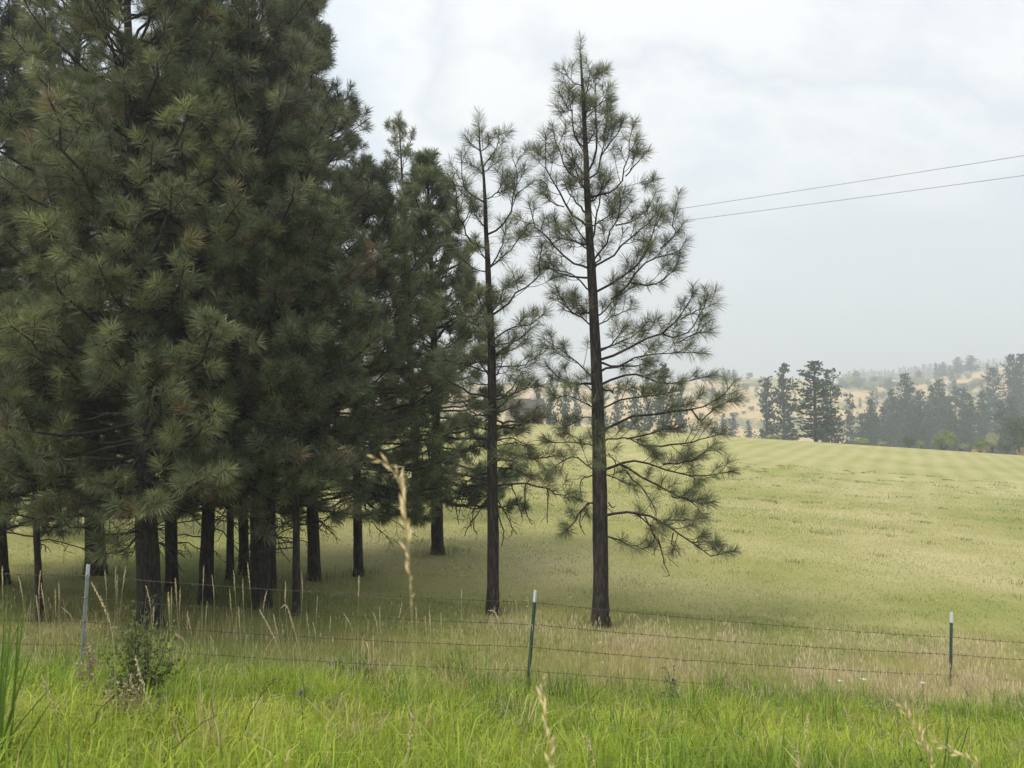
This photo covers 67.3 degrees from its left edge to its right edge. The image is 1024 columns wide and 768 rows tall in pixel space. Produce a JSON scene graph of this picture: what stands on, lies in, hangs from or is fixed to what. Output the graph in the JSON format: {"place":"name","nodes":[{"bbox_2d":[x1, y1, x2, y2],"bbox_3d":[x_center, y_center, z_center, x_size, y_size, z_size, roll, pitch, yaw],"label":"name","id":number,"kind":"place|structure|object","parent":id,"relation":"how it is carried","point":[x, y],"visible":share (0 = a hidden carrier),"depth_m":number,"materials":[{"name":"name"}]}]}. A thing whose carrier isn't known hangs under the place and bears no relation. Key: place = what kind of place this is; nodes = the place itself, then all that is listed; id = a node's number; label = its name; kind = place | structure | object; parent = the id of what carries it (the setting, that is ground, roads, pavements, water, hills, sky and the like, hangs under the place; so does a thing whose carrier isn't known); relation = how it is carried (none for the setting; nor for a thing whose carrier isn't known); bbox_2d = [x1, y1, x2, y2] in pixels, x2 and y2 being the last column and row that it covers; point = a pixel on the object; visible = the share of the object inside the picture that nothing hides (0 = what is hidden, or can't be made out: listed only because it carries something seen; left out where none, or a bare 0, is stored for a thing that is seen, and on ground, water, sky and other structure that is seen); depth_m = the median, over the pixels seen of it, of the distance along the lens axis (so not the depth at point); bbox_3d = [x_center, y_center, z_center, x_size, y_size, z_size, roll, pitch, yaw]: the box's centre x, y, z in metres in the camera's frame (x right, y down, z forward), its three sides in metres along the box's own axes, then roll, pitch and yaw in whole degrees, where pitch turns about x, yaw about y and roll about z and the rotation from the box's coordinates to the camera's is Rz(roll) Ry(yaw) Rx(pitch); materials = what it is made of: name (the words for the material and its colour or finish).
{"place":"outdoors","nodes":[
{"label":"outdoors","id":0,"kind":"place"},
{"bbox_2d":[0,416,1023,707],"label":"field","id":1,"kind":"structure","parent":0,"point":[834,460],"depth_m":19.76,"materials":[{"name":"plant"}]},
{"bbox_2d":[0,585,63,767],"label":"grass tuft","id":2,"kind":"object","parent":1,"relation":"on","point":[3,685],"visible":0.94,"depth_m":3.90,"materials":[{"name":"plant"}]},
{"bbox_2d":[0,276,107,621],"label":"pine tree","id":3,"kind":"object","parent":1,"relation":"on","point":[10,391],"visible":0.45,"depth_m":12.32,"materials":[{"name":"green plant"}]},
{"bbox_2d":[0,17,108,551],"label":"pine tree","id":4,"kind":"object","parent":1,"relation":"on","point":[8,114],"visible":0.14,"depth_m":13.76,"materials":[{"name":"green plant"}]},
{"bbox_2d":[41,675,69,753],"bbox_3d":[-2.414,1.940,4.085,0.202,0.778,0.016,0,-4,0],"label":"grass stalk","id":5,"kind":"object","parent":1,"relation":"on","point":[50,696],"depth_m":4.10,"materials":[{"name":"plant"}]},
{"bbox_2d":[0,0,123,584],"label":"pine tree","id":6,"kind":"object","parent":1,"relation":"on","point":[8,13],"visible":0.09,"depth_m":14.91,"materials":[{"name":"green plant"}]},
{"bbox_2d":[56,731,69,767],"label":"grass tuft","id":7,"kind":"object","parent":1,"relation":"on","point":[59,765],"visible":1,"depth_m":2.73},
{"bbox_2d":[0,84,132,535],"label":"pine tree","id":8,"kind":"object","parent":1,"relation":"on","point":[97,237],"depth_m":20.96,"materials":[{"name":"green plant"}]},
{"bbox_2d":[80,564,89,664],"bbox_3d":[-5.078,2.831,9.130,0.091,1.361,0.064,0,-4,0],"label":"fence post","id":9,"kind":"object","parent":1,"relation":"on","point":[85,604],"visible":0.94,"depth_m":9.13,"materials":[{"name":"metal"}]},
{"bbox_2d":[6,572,1023,643],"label":"barbed wire","id":10,"kind":"object","parent":9,"relation":"attached to","point":[571,606],"visible":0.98,"depth_m":9.29,"materials":[{"name":"metal"}]},
{"bbox_2d":[70,623,112,698],"bbox_3d":[-3.544,2.534,6.463,0.290,1.007,0.297,-1,-4,17],"label":"dead weed clump","id":11,"kind":"object","parent":1,"relation":"on","point":[89,664],"visible":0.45,"depth_m":6.47,"materials":[{"name":"plant"}]},
{"bbox_2d":[0,0,194,576],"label":"pine tree","id":12,"kind":"object","parent":1,"relation":"on","point":[53,17],"visible":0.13,"depth_m":15.86,"materials":[{"name":"green plant"}]},
{"bbox_2d":[91,582,115,677],"bbox_3d":[-2.864,2.049,5.379,0.210,1.317,0.021,0,-4,0],"label":"grass stalk","id":13,"kind":"object","parent":1,"relation":"on","point":[102,604],"depth_m":5.41,"materials":[{"name":"plant"}]},
{"bbox_2d":[83,671,146,739],"bbox_3d":[-2.318,2.042,4.475,0.404,0.755,0.084,0,-4,0],"label":"dry twig","id":14,"kind":"object","parent":1,"relation":"on","point":[109,700],"visible":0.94,"depth_m":4.49,"materials":[{"name":"wood"}]},
{"bbox_2d":[86,668,174,728],"bbox_3d":[-2.645,2.306,5.236,0.641,0.721,0.559,2,-4,-31],"label":"dead weed clump","id":15,"kind":"object","parent":1,"relation":"on","point":[127,707],"visible":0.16,"depth_m":5.27,"materials":[{"name":"plant"}]},
{"bbox_2d":[97,594,181,704],"bbox_3d":[-2.942,2.300,6.076,0.606,1.232,0.573,-1,-4,11],"label":"wild shrub","id":16,"kind":"object","parent":1,"relation":"on","point":[142,661],"visible":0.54,"depth_m":6.04,"materials":[{"name":"green plant"}]},
{"bbox_2d":[135,656,155,743],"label":"grass stalk","id":17,"kind":"object","parent":1,"relation":"on","point":[139,672],"depth_m":4.50,"materials":[{"name":"plant"}]},
{"bbox_2d":[52,16,249,592],"bbox_3d":[-6.773,-1.780,15.182,4.064,11.731,4.251,0,-4,0],"label":"pine tree","id":18,"kind":"object","parent":1,"relation":"on","point":[171,573],"visible":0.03,"depth_m":14.66,"materials":[{"name":"green plant"}]},
{"bbox_2d":[0,0,323,628],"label":"pine tree","id":19,"kind":"object","parent":1,"relation":"on","point":[146,504],"visible":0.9,"depth_m":11.63,"materials":[{"name":"green plant"}]},
{"bbox_2d":[147,701,188,746],"bbox_3d":[-2.155,2.279,4.846,0.330,0.553,0.310,-3,-4,35],"label":"dark weed","id":20,"kind":"object","parent":1,"relation":"on","point":[179,713],"visible":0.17,"depth_m":4.86,"materials":[{"name":"plant"}]},
{"bbox_2d":[163,699,217,767],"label":"dry twig","id":21,"kind":"object","parent":1,"relation":"on","point":[189,733],"visible":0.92,"depth_m":3.80,"materials":[{"name":"wood"}]},
{"bbox_2d":[79,0,328,604],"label":"pine tree","id":22,"kind":"object","parent":1,"relation":"on","point":[206,561],"visible":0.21,"depth_m":13.59,"materials":[{"name":"green plant"}]},
{"bbox_2d":[160,46,282,579],"bbox_3d":[-5.924,-1.703,16.219,3.550,11.657,3.464,0,-4,0],"label":"pine tree","id":23,"kind":"object","parent":1,"relation":"on","point":[230,536],"visible":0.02,"depth_m":15.98,"materials":[{"name":"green plant"}]},
{"bbox_2d":[173,1,288,575],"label":"pine tree","id":24,"kind":"object","parent":1,"relation":"on","point":[241,533],"visible":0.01,"depth_m":16.56,"materials":[{"name":"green plant"}]},
{"bbox_2d":[95,0,403,610],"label":"pine tree","id":25,"kind":"object","parent":1,"relation":"on","point":[295,44],"visible":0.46,"depth_m":13.43,"materials":[{"name":"green plant"}]},
{"bbox_2d":[171,35,355,588],"bbox_3d":[-4.987,-1.642,15.806,3.945,11.627,3.505,0,-4,0],"label":"pine tree","id":26,"kind":"object","parent":1,"relation":"on","point":[272,547],"visible":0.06,"depth_m":15.31,"materials":[{"name":"green plant"}]},
{"bbox_2d":[260,610,288,678],"bbox_3d":[-2.416,2.866,7.832,0.333,1.120,0.022,0,-4,0],"label":"grass stalk","id":27,"kind":"object","parent":1,"relation":"on","point":[273,637],"depth_m":7.85,"materials":[{"name":"plant"}]},
{"bbox_2d":[191,120,394,615],"bbox_3d":[-3.878,-0.339,13.641,3.457,8.841,3.583,0,-4,0],"label":"pine tree","id":28,"kind":"object","parent":1,"relation":"on","point":[336,299],"visible":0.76,"depth_m":13.17,"materials":[{"name":"green plant"}]},
{"bbox_2d":[178,0,419,581],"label":"pine tree","id":29,"kind":"object","parent":1,"relation":"on","point":[313,560],"visible":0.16,"depth_m":16.33,"materials":[{"name":"green plant"}]},
{"bbox_2d":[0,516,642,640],"bbox_3d":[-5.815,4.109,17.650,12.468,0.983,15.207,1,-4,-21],"label":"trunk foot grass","id":30,"kind":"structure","parent":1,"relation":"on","point":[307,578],"depth_m":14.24,"materials":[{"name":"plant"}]},
{"bbox_2d":[274,161,483,576],"bbox_3d":[-3.350,-0.433,17.059,5.168,9.429,5.344,2,-4,-25],"label":"pine tree","id":31,"kind":"object","parent":1,"relation":"on","point":[396,240],"visible":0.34,"depth_m":16.83,"materials":[{"name":"green plant"}]},
{"bbox_2d":[368,454,417,767],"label":"grass stalk","id":32,"kind":"object","parent":1,"relation":"on","point":[403,504],"depth_m":1.24,"materials":[{"name":"plant"}]},
{"bbox_2d":[404,706,413,767],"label":"grass stalk","id":33,"kind":"object","parent":1,"relation":"on","point":[411,734],"depth_m":3.50,"materials":[{"name":"plant"}]},
{"bbox_2d":[349,108,476,514],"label":"pine tree","id":34,"kind":"object","parent":1,"relation":"on","point":[401,125],"visible":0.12,"depth_m":26.63,"materials":[{"name":"green plant"}]},
{"bbox_2d":[346,145,533,554],"bbox_3d":[-1.939,-0.976,20.262,4.979,10.920,5.786,0,-4,0],"label":"pine tree","id":35,"kind":"object","parent":1,"relation":"on","point":[422,170],"visible":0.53,"depth_m":19.92,"materials":[{"name":"green plant"}]},
{"bbox_2d":[422,105,587,616],"bbox_3d":[-0.274,-0.574,14.220,2.744,9.552,2.973,-3,-5,43],"label":"pine tree","id":36,"kind":"object","parent":1,"relation":"on","point":[487,319],"visible":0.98,"depth_m":14.16,"materials":[{"name":"green plant"}]},
{"bbox_2d":[0,641,1023,767],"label":"roadside grass","id":37,"kind":"structure","parent":1,"relation":"on","point":[77,721],"depth_m":5.39,"materials":[{"name":"plant"}]},
{"bbox_2d":[0,583,1023,715],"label":"meadow edge grass","id":38,"kind":"structure","parent":1,"relation":"on","point":[899,658],"depth_m":11.83,"materials":[{"name":"plant"}]},
{"bbox_2d":[502,394,546,423],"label":"house","id":39,"kind":"structure","parent":1,"relation":"on","point":[532,400],"depth_m":114.48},
{"bbox_2d":[525,590,536,692],"bbox_3d":[0.221,3.284,9.301,0.176,1.557,0.064,0,-4,0],"label":"fence post","id":40,"kind":"object","parent":1,"relation":"on","point":[531,631],"visible":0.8,"depth_m":9.32,"materials":[{"name":"metal"}]},
{"bbox_2d":[0,619,1015,681],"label":"barbed wire","id":41,"kind":"object","parent":40,"relation":"attached to","point":[366,640],"visible":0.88,"depth_m":9.26,"materials":[{"name":"metal"}]},
{"bbox_2d":[5,594,1022,660],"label":"barbed wire","id":42,"kind":"object","parent":40,"relation":"attached to","point":[295,613],"visible":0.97,"depth_m":9.37,"materials":[{"name":"metal"}]},
{"bbox_2d":[507,29,749,628],"bbox_3d":[2.091,-1.159,13.899,4.497,10.864,3.243,0,-4,0],"label":"pine tree","id":43,"kind":"object","parent":1,"relation":"on","point":[599,475],"visible":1,"depth_m":13.77,"materials":[{"name":"green plant"}]},
{"bbox_2d":[656,665,681,701],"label":"mullein plant","id":44,"kind":"object","parent":1,"relation":"on","point":[673,680],"visible":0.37,"depth_m":8.79,"materials":[{"name":"green plant"}]},
{"bbox_2d":[785,360,846,441],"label":"conifer","id":45,"kind":"object","parent":1,"relation":"on","point":[817,385],"visible":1,"depth_m":120.45,"materials":[{"name":"plant"}]},
{"bbox_2d":[901,436,914,447],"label":"bush","id":46,"kind":"object","parent":1,"relation":"on","point":[909,440],"visible":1,"depth_m":111.49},
{"bbox_2d":[888,698,934,767],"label":"grass stalk","id":47,"kind":"object","parent":1,"relation":"on","point":[921,738],"depth_m":1.75,"materials":[{"name":"plant"}]},
{"bbox_2d":[929,429,958,449],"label":"bush","id":48,"kind":"object","parent":1,"relation":"on","point":[940,441],"visible":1,"depth_m":111.23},
{"bbox_2d":[949,612,952,687],"bbox_3d":[6.304,4.167,11.048,0.132,1.750,0.064,0,-4,0],"label":"fence post","id":49,"kind":"object","parent":1,"relation":"on","point":[951,640],"visible":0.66,"depth_m":11.07,"materials":[{"name":"metal"}]},
{"bbox_2d":[6,642,866,692],"bbox_3d":[0.635,3.878,9.804,15.128,1.671,0.998,1,-4,-10],"label":"barbed wire","id":50,"kind":"object","parent":49,"relation":"attached to","point":[222,655],"visible":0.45,"depth_m":9.19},
{"bbox_2d":[930,739,979,767],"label":"grass stalk","id":51,"kind":"object","parent":1,"relation":"on","point":[956,752],"depth_m":1.75,"materials":[{"name":"plant"}]},
{"bbox_2d":[972,437,988,452],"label":"bush","id":52,"kind":"object","parent":1,"relation":"on","point":[979,444],"visible":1,"depth_m":111.47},
{"bbox_2d":[985,431,999,452],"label":"bush","id":53,"kind":"object","parent":1,"relation":"on","point":[991,441],"visible":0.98,"depth_m":111.49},
{"bbox_2d":[999,441,1011,453],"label":"bush","id":54,"kind":"object","parent":1,"relation":"on","point":[1004,446],"visible":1,"depth_m":111.48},
{"bbox_2d":[1000,414,1023,452],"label":"bush","id":55,"kind":"object","parent":1,"relation":"on","point":[1016,429],"visible":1,"depth_m":111.38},
{"bbox_2d":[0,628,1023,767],"bbox_3d":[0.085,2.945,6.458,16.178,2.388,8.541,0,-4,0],"label":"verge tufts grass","id":56,"kind":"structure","parent":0,"point":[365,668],"depth_m":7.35,"materials":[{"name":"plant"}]},
{"bbox_2d":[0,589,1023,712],"bbox_3d":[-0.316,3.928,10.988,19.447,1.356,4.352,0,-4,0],"label":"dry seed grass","id":57,"kind":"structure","parent":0,"point":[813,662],"depth_m":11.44,"materials":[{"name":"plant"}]},
{"bbox_2d":[0,589,1023,767],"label":"loose dry grass","id":58,"kind":"structure","parent":0,"point":[298,633],"depth_m":9.80,"materials":[{"name":"plant"}]},
{"bbox_2d":[0,0,1023,383],"label":"sky","id":59,"kind":"structure","parent":0,"point":[736,100],"materials":[{"name":"white"}]},
{"bbox_2d":[64,365,1023,449],"bbox_3d":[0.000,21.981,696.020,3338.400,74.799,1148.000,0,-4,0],"label":"hillside","id":60,"kind":"structure","parent":0,"point":[755,416],"depth_m":415.25,"materials":[{"name":"plant"}]},
{"bbox_2d":[545,374,560,424],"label":"conifer","id":61,"kind":"object","parent":60,"relation":"on","point":[548,403],"visible":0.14,"depth_m":149.82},
{"bbox_2d":[557,376,573,424],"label":"conifer","id":62,"kind":"object","parent":60,"relation":"on","point":[565,408],"visible":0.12,"depth_m":154.80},
{"bbox_2d":[570,381,582,426],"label":"conifer","id":63,"kind":"object","parent":60,"relation":"on","point":[576,404],"visible":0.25,"depth_m":159.79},
{"bbox_2d":[604,392,610,426],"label":"conifer","id":64,"kind":"object","parent":60,"relation":"on","point":[606,418],"visible":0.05,"depth_m":174.39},
{"bbox_2d":[610,388,625,428],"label":"conifer","id":65,"kind":"object","parent":60,"relation":"on","point":[615,419],"visible":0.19,"depth_m":169.68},
{"bbox_2d":[623,387,644,429],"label":"conifer","id":66,"kind":"object","parent":60,"relation":"on","point":[633,405],"visible":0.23,"depth_m":164.84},
{"bbox_2d":[636,374,658,430],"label":"conifer","id":67,"kind":"object","parent":60,"relation":"on","point":[648,420],"visible":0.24,"depth_m":149.77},
{"bbox_2d":[650,364,676,432],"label":"conifer","id":68,"kind":"object","parent":60,"relation":"on","point":[659,406],"visible":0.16,"depth_m":139.64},
{"bbox_2d":[673,385,689,433],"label":"conifer","id":69,"kind":"object","parent":60,"relation":"on","point":[681,421],"visible":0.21,"depth_m":159.76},
{"bbox_2d":[726,413,739,436],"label":"conifer","id":70,"kind":"object","parent":60,"relation":"on","point":[732,423],"visible":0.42,"depth_m":261.23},
{"bbox_2d":[743,420,752,437],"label":"conifer","id":71,"kind":"object","parent":60,"relation":"on","point":[748,427],"visible":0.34,"depth_m":249.38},
{"bbox_2d":[748,376,778,438],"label":"conifer","id":72,"kind":"object","parent":60,"relation":"on","point":[765,395],"visible":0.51,"depth_m":167.60,"materials":[{"name":"plant"}]},
{"bbox_2d":[763,362,799,440],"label":"conifer","id":73,"kind":"object","parent":60,"relation":"on","point":[781,401],"visible":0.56,"depth_m":164.52,"materials":[{"name":"plant"}]},
{"bbox_2d":[818,368,851,443],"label":"conifer","id":74,"kind":"object","parent":60,"relation":"on","point":[835,395],"visible":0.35,"depth_m":149.46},
{"bbox_2d":[842,393,858,443],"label":"conifer","id":75,"kind":"object","parent":60,"relation":"on","point":[849,419],"visible":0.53,"depth_m":214.44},
{"bbox_2d":[853,412,875,445],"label":"conifer","id":76,"kind":"object","parent":60,"relation":"on","point":[861,429],"visible":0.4,"depth_m":189.31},
{"bbox_2d":[862,398,881,445],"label":"conifer","id":77,"kind":"object","parent":60,"relation":"on","point":[871,434],"visible":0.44,"depth_m":199.43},
{"bbox_2d":[865,391,880,426],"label":"conifer","id":78,"kind":"object","parent":60,"relation":"on","point":[875,399],"visible":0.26,"depth_m":298.82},
{"bbox_2d":[875,406,894,446],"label":"conifer","id":79,"kind":"object","parent":60,"relation":"on","point":[882,417],"visible":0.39,"depth_m":204.50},
{"bbox_2d":[882,388,905,447],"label":"conifer","id":80,"kind":"object","parent":60,"relation":"on","point":[893,418],"visible":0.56,"depth_m":221.33,"materials":[{"name":"plant"}]},
{"bbox_2d":[891,373,922,447],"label":"conifer","id":81,"kind":"object","parent":60,"relation":"on","point":[905,404],"visible":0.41,"depth_m":224.56,"materials":[{"name":"plant"}]},
{"bbox_2d":[902,411,924,448],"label":"conifer","id":82,"kind":"object","parent":60,"relation":"on","point":[916,432],"visible":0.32,"depth_m":199.41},
{"bbox_2d":[910,406,929,448],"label":"conifer","id":83,"kind":"object","parent":60,"relation":"on","point":[917,409],"visible":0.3,"depth_m":201.44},
{"bbox_2d":[912,389,933,446],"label":"conifer","id":84,"kind":"object","parent":60,"relation":"on","point":[919,396],"visible":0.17,"depth_m":225.61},
{"bbox_2d":[920,404,936,448],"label":"conifer","id":85,"kind":"object","parent":60,"relation":"on","point":[926,421],"visible":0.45,"depth_m":222.84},
{"bbox_2d":[923,385,939,444],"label":"conifer","id":86,"kind":"object","parent":60,"relation":"on","point":[931,390],"visible":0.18,"depth_m":234.97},
{"bbox_2d":[924,379,951,449],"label":"conifer","id":87,"kind":"object","parent":60,"relation":"on","point":[939,409],"visible":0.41,"depth_m":227.75,"materials":[{"name":"plant"}]},
{"bbox_2d":[937,362,949,376],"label":"conifer","id":88,"kind":"object","parent":60,"relation":"on","point":[943,371],"visible":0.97,"depth_m":510.98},
{"bbox_2d":[936,406,958,450],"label":"conifer","id":89,"kind":"object","parent":60,"relation":"on","point":[948,427],"visible":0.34,"depth_m":199.40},
{"bbox_2d":[936,411,961,449],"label":"conifer","id":90,"kind":"object","parent":60,"relation":"on","point":[957,423],"visible":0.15,"depth_m":202.01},
{"bbox_2d":[946,372,958,395],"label":"conifer","id":91,"kind":"object","parent":60,"relation":"on","point":[952,376],"visible":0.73,"depth_m":412.44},
{"bbox_2d":[947,386,963,442],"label":"conifer","id":92,"kind":"object","parent":60,"relation":"on","point":[958,403],"visible":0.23,"depth_m":234.75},
{"bbox_2d":[947,356,965,372],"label":"conifer","id":93,"kind":"object","parent":60,"relation":"on","point":[957,368],"visible":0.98,"depth_m":506.30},
{"bbox_2d":[956,386,968,415],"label":"conifer","id":94,"kind":"object","parent":60,"relation":"on","point":[963,392],"visible":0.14,"depth_m":239.96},
{"bbox_2d":[956,411,975,451],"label":"conifer","id":95,"kind":"object","parent":60,"relation":"on","point":[965,433],"visible":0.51,"depth_m":197.43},
{"bbox_2d":[958,408,977,450],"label":"conifer","id":96,"kind":"object","parent":60,"relation":"on","point":[968,410],"visible":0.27,"depth_m":200.26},
{"bbox_2d":[960,355,983,371],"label":"conifer","id":97,"kind":"object","parent":60,"relation":"on","point":[969,366],"visible":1,"depth_m":498.76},
{"bbox_2d":[961,393,983,450],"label":"conifer","id":98,"kind":"object","parent":60,"relation":"on","point":[970,405],"visible":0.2,"depth_m":214.39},
{"bbox_2d":[973,391,997,452],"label":"conifer","id":99,"kind":"object","parent":60,"relation":"on","point":[981,395],"visible":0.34,"depth_m":219.48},
{"bbox_2d":[980,367,1006,440],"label":"conifer","id":100,"kind":"object","parent":60,"relation":"on","point":[990,393],"visible":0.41,"depth_m":274.94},
{"bbox_2d":[992,399,1005,452],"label":"conifer","id":101,"kind":"object","parent":60,"relation":"on","point":[995,412],"visible":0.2,"depth_m":249.24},
{"bbox_2d":[985,401,1021,454],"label":"conifer","id":102,"kind":"object","parent":60,"relation":"on","point":[1000,430],"visible":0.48,"depth_m":164.54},
{"bbox_2d":[994,354,1023,429],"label":"conifer","id":103,"kind":"object","parent":60,"relation":"on","point":[1016,385],"visible":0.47,"depth_m":262.22,"materials":[{"name":"plant"}]},
{"bbox_2d":[996,397,1023,453],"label":"conifer","id":104,"kind":"object","parent":60,"relation":"on","point":[1014,410],"visible":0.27,"depth_m":199.54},
{"bbox_2d":[1008,353,1023,409],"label":"conifer","id":105,"kind":"object","parent":60,"relation":"on","point":[1020,373],"visible":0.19,"depth_m":268.41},
{"bbox_2d":[536,673,554,767],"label":"grass stalk","id":106,"kind":"object","parent":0,"point":[545,724],"depth_m":1.46,"materials":[{"name":"plant"}]},
{"bbox_2d":[365,155,1023,254],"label":"power line","id":107,"kind":"object","parent":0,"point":[787,192],"visible":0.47,"depth_m":13.29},
{"bbox_2d":[371,175,1023,257],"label":"power line","id":108,"kind":"object","parent":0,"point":[783,207],"visible":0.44,"depth_m":13.34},
{"bbox_2d":[834,356,1023,382],"bbox_3d":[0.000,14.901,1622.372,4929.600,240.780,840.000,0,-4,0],"label":"mountain","id":109,"kind":"structure","parent":0,"point":[1001,360],"depth_m":1720.00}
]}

